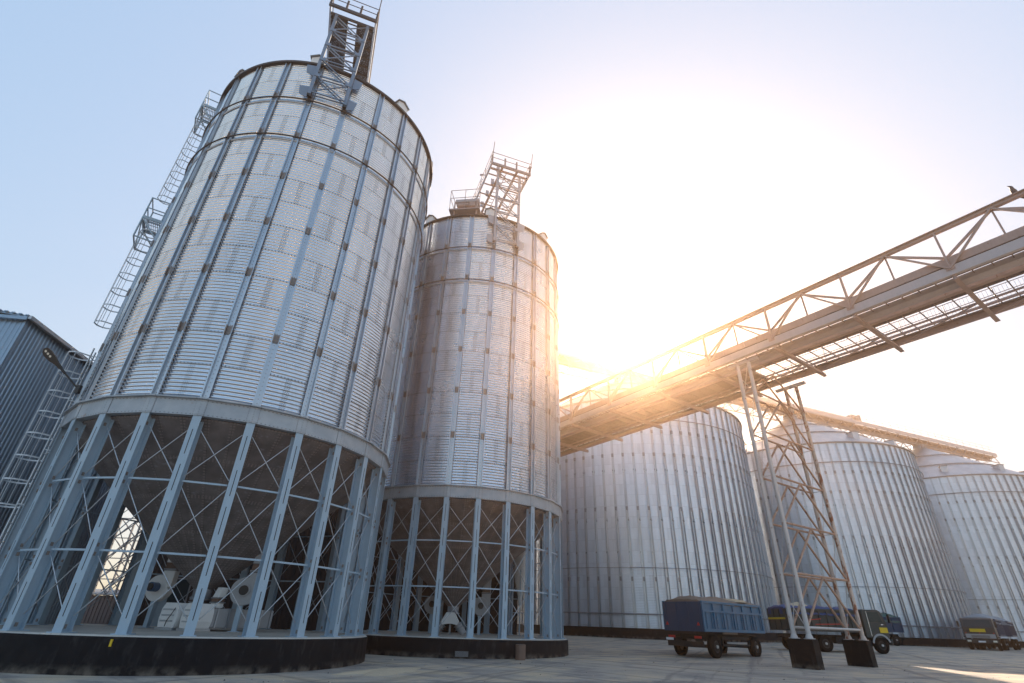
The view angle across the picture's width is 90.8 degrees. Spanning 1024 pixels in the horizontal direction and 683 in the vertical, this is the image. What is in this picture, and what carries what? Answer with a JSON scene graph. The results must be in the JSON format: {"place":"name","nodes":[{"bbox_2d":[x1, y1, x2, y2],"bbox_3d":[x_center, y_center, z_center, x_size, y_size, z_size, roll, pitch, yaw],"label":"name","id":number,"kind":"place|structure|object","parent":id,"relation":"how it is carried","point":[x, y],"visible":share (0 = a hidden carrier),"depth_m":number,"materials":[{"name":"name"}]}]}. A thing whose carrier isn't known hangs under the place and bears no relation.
{"place":"outdoors","nodes":[
{"label":"outdoors","id":0,"kind":"place"},
{"bbox_2d":[154,597,203,629],"bbox_3d":[-11.770,10.187,19.246,0.920,1.420,2.935,-10,-31,21],"label":"drag conveyor","id":1,"kind":"object","parent":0,"point":[170,616],"visible":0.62,"depth_m":18.02,"materials":[{"name":"white metal"}]},
{"bbox_2d":[176,587,273,631],"bbox_3d":[-10.698,10.212,19.224,0.920,1.420,3.535,-10,-31,21],"label":"drag conveyor","id":2,"kind":"object","parent":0,"point":[218,615],"visible":0.59,"depth_m":18.53,"materials":[{"name":"white metal"}]},
{"bbox_2d":[0,623,1023,682],"bbox_3d":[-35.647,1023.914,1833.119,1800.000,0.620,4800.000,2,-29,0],"label":"ground","id":3,"kind":"structure","parent":0,"point":[644,659],"depth_m":20.33,"materials":[{"name":"grey concrete"}]},
{"bbox_2d":[0,309,109,624],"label":"storage hall","id":4,"kind":"structure","parent":3,"relation":"on","point":[28,370],"depth_m":21.66,"materials":[{"name":"metal"}]},
{"bbox_2d":[81,589,119,623],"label":"shed","id":5,"kind":"structure","parent":3,"relation":"on","point":[99,612],"depth_m":40.16,"materials":[{"name":"metal"}]},
{"bbox_2d":[93,518,140,595],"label":"elevator tower","id":6,"kind":"structure","parent":3,"relation":"on","point":[134,540],"depth_m":43.05,"materials":[{"name":"metal"}]},
{"bbox_2d":[0,54,432,675],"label":"hopper silo","id":7,"kind":"object","parent":3,"relation":"on","point":[230,414],"visible":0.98,"depth_m":18.66,"materials":[{"name":"metal"}]},
{"bbox_2d":[42,348,82,393],"bbox_3d":[-16.330,1.044,18.300,1.667,1.524,0.229,11,-31,-16],"label":"street lamp","id":8,"kind":"object","parent":7,"relation":"attached to","point":[49,355],"visible":1,"depth_m":18.34,"materials":[{"name":"black plastic"}]},
{"bbox_2d":[141,559,179,627],"bbox_3d":[-14.074,9.465,20.554,1.425,3.816,0.760,-1,-29,5],"label":"aeration fan","id":9,"kind":"object","parent":7,"relation":"on","point":[158,587],"visible":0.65,"depth_m":20.30},
{"bbox_2d":[227,554,261,631],"bbox_3d":[-9.889,9.022,19.439,1.425,3.756,0.425,8,-30,-10],"label":"aeration fan","id":10,"kind":"object","parent":7,"relation":"on","point":[242,592],"visible":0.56,"depth_m":18.96},
{"bbox_2d":[299,0,381,110],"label":"roof gallery","id":11,"kind":"object","parent":7,"relation":"on","point":[335,44],"visible":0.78,"depth_m":26.86,"materials":[{"name":"grey metal"}]},
{"bbox_2d":[108,509,517,634],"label":"machine house","id":12,"kind":"structure","parent":3,"relation":"on","point":[282,618],"depth_m":34.36,"materials":[{"name":"metal"}]},
{"bbox_2d":[165,578,190,603],"bbox_3d":[-22.603,16.924,34.257,1.400,1.600,0.039,2,-29,0],"label":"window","id":13,"kind":"structure","parent":12,"relation":"in","point":[184,587],"depth_m":34.21,"materials":[{"name":"glass"}]},
{"bbox_2d":[331,667,420,675],"bbox_3d":[-3.846,10.412,15.981,1.670,0.127,4.560,-14,-33,26],"label":"grain spill","id":14,"kind":"object","parent":3,"relation":"on","point":[380,672],"visible":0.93,"depth_m":15.29,"materials":[{"name":"beige food"}]},
{"bbox_2d":[362,207,568,658],"bbox_3d":[-2.887,4.213,33.902,12.620,29.065,12.620,2,-29,0],"label":"hopper silo","id":15,"kind":"object","parent":3,"relation":"on","point":[471,505],"visible":0.77,"depth_m":27.74,"materials":[{"name":"metal"}]},
{"bbox_2d":[424,592,442,632],"bbox_3d":[-4.337,14.782,29.411,1.425,3.846,0.425,-2,-29,7],"label":"aeration fan","id":16,"kind":"object","parent":15,"relation":"on","point":[429,605],"visible":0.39,"depth_m":29.00},
{"bbox_2d":[438,612,465,634],"bbox_3d":[-3.376,15.367,27.442,1.851,1.138,0.450,2,-29,0],"label":"forked chute","id":17,"kind":"object","parent":15,"relation":"attached to","point":[451,618],"visible":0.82,"depth_m":27.32,"materials":[{"name":"white paint"}]},
{"bbox_2d":[454,651,468,657],"bbox_3d":[-2.164,13.406,21.649,0.620,0.240,0.060,7,-30,-8],"label":"vent grille","id":18,"kind":"object","parent":15,"relation":"attached to","point":[461,654],"visible":1,"depth_m":21.63,"materials":[{"name":"metal"}]},
{"bbox_2d":[449,174,483,214],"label":"conveyor drive","id":19,"kind":"structure","parent":15,"relation":"on","point":[468,206],"depth_m":35.91,"materials":[{"name":"grey metal"}]},
{"bbox_2d":[475,579,491,634],"bbox_3d":[-1.587,14.909,29.468,1.425,3.846,0.425,6,-29,-7],"label":"aeration fan","id":20,"kind":"object","parent":15,"relation":"on","point":[480,608],"visible":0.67,"depth_m":29.15},
{"bbox_2d":[473,142,532,250],"bbox_3d":[-1.501,-8.383,37.943,2.980,8.485,8.591,12,-31,-17],"label":"roof gallery","id":21,"kind":"object","parent":15,"relation":"on","point":[518,228],"visible":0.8,"depth_m":35.77,"materials":[{"name":"metal"}]},
{"bbox_2d":[517,375,782,642],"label":"flat bottom silo","id":22,"kind":"object","parent":3,"relation":"on","point":[653,518],"visible":0.58,"depth_m":52.91,"materials":[{"name":"metal"}]},
{"bbox_2d":[558,341,999,463],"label":"rooftop conveyor","id":23,"kind":"object","parent":22,"relation":"on","point":[569,359],"visible":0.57,"depth_m":88.67,"materials":[{"name":"metal"}]},
{"bbox_2d":[662,595,765,657],"bbox_3d":[12.849,17.350,30.751,8.123,3.142,2.700,22,-35,-32],"label":"grain trailer","id":24,"kind":"object","parent":3,"relation":"on","point":[732,617],"visible":0.99,"depth_m":29.11,"materials":[{"name":"blue paint"}]},
{"bbox_2d":[727,356,877,669],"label":"support tower","id":25,"kind":"structure","parent":3,"relation":"on","point":[805,653],"depth_m":26.79,"materials":[{"name":"grey metal"}]},
{"bbox_2d":[559,189,1023,456],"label":"conveyor bridge","id":26,"kind":"structure","parent":25,"relation":"on","point":[707,388],"depth_m":28.34,"materials":[{"name":"metal"}]},
{"bbox_2d":[1007,186,1023,198],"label":"bird","id":27,"kind":"object","parent":26,"relation":"on","point":[1012,189],"visible":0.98,"depth_m":21.74},
{"bbox_2d":[766,602,893,653],"bbox_3d":[23.568,21.273,37.614,7.820,3.180,3.030,4,-29,-3],"label":"dump truck","id":28,"kind":"object","parent":3,"relation":"on","point":[875,627],"visible":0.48,"depth_m":36.75,"materials":[{"name":"green paint"}]},
{"bbox_2d":[745,415,975,647],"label":"flat bottom silo","id":29,"kind":"object","parent":3,"relation":"on","point":[898,558],"visible":0.52,"depth_m":65.46,"materials":[{"name":"metal"}]},
{"bbox_2d":[841,613,909,645],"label":"grain trailer","id":30,"kind":"object","parent":3,"relation":"on","point":[895,625],"visible":0.2,"depth_m":55.29,"materials":[{"name":"blue paint"}]},
{"bbox_2d":[911,444,1023,647],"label":"flat bottom silo","id":31,"kind":"object","parent":3,"relation":"on","point":[978,508],"visible":0.34,"depth_m":78.70,"materials":[{"name":"metal"}]},
{"bbox_2d":[956,614,1009,650],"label":"dump truck","id":32,"kind":"object","parent":3,"relation":"on","point":[982,631],"visible":1,"depth_m":49.38,"materials":[{"name":"black paint"}]},
{"bbox_2d":[986,616,1020,649],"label":"grain trailer","id":33,"kind":"object","parent":3,"relation":"on","point":[1009,629],"visible":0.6,"depth_m":55.19,"materials":[{"name":"blue paint"}]},
{"bbox_2d":[0,0,1023,595],"label":"sky","id":34,"kind":"structure","parent":0,"point":[698,166],"materials":[{"name":"blue"}]},
{"bbox_2d":[511,550,525,635],"bbox_3d":[0.518,15.284,31.911,0.833,5.700,0.833,22,-35,-32],"label":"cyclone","id":35,"kind":"object","parent":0,"point":[519,583],"visible":0.55,"depth_m":31.80,"materials":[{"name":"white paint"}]},
{"bbox_2d":[515,644,525,659],"bbox_3d":[0.372,13.632,22.128,0.440,0.620,0.420,2,-29,0],"label":"log post","id":36,"kind":"object","parent":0,"point":[520,651],"visible":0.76,"depth_m":22.00,"materials":[{"name":"grey concrete"}]},
{"bbox_2d":[222,648,1023,682],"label":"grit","id":37,"kind":"object","parent":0,"point":[651,672],"visible":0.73,"depth_m":19.95,"materials":[{"name":"grey gravel"}]}
]}

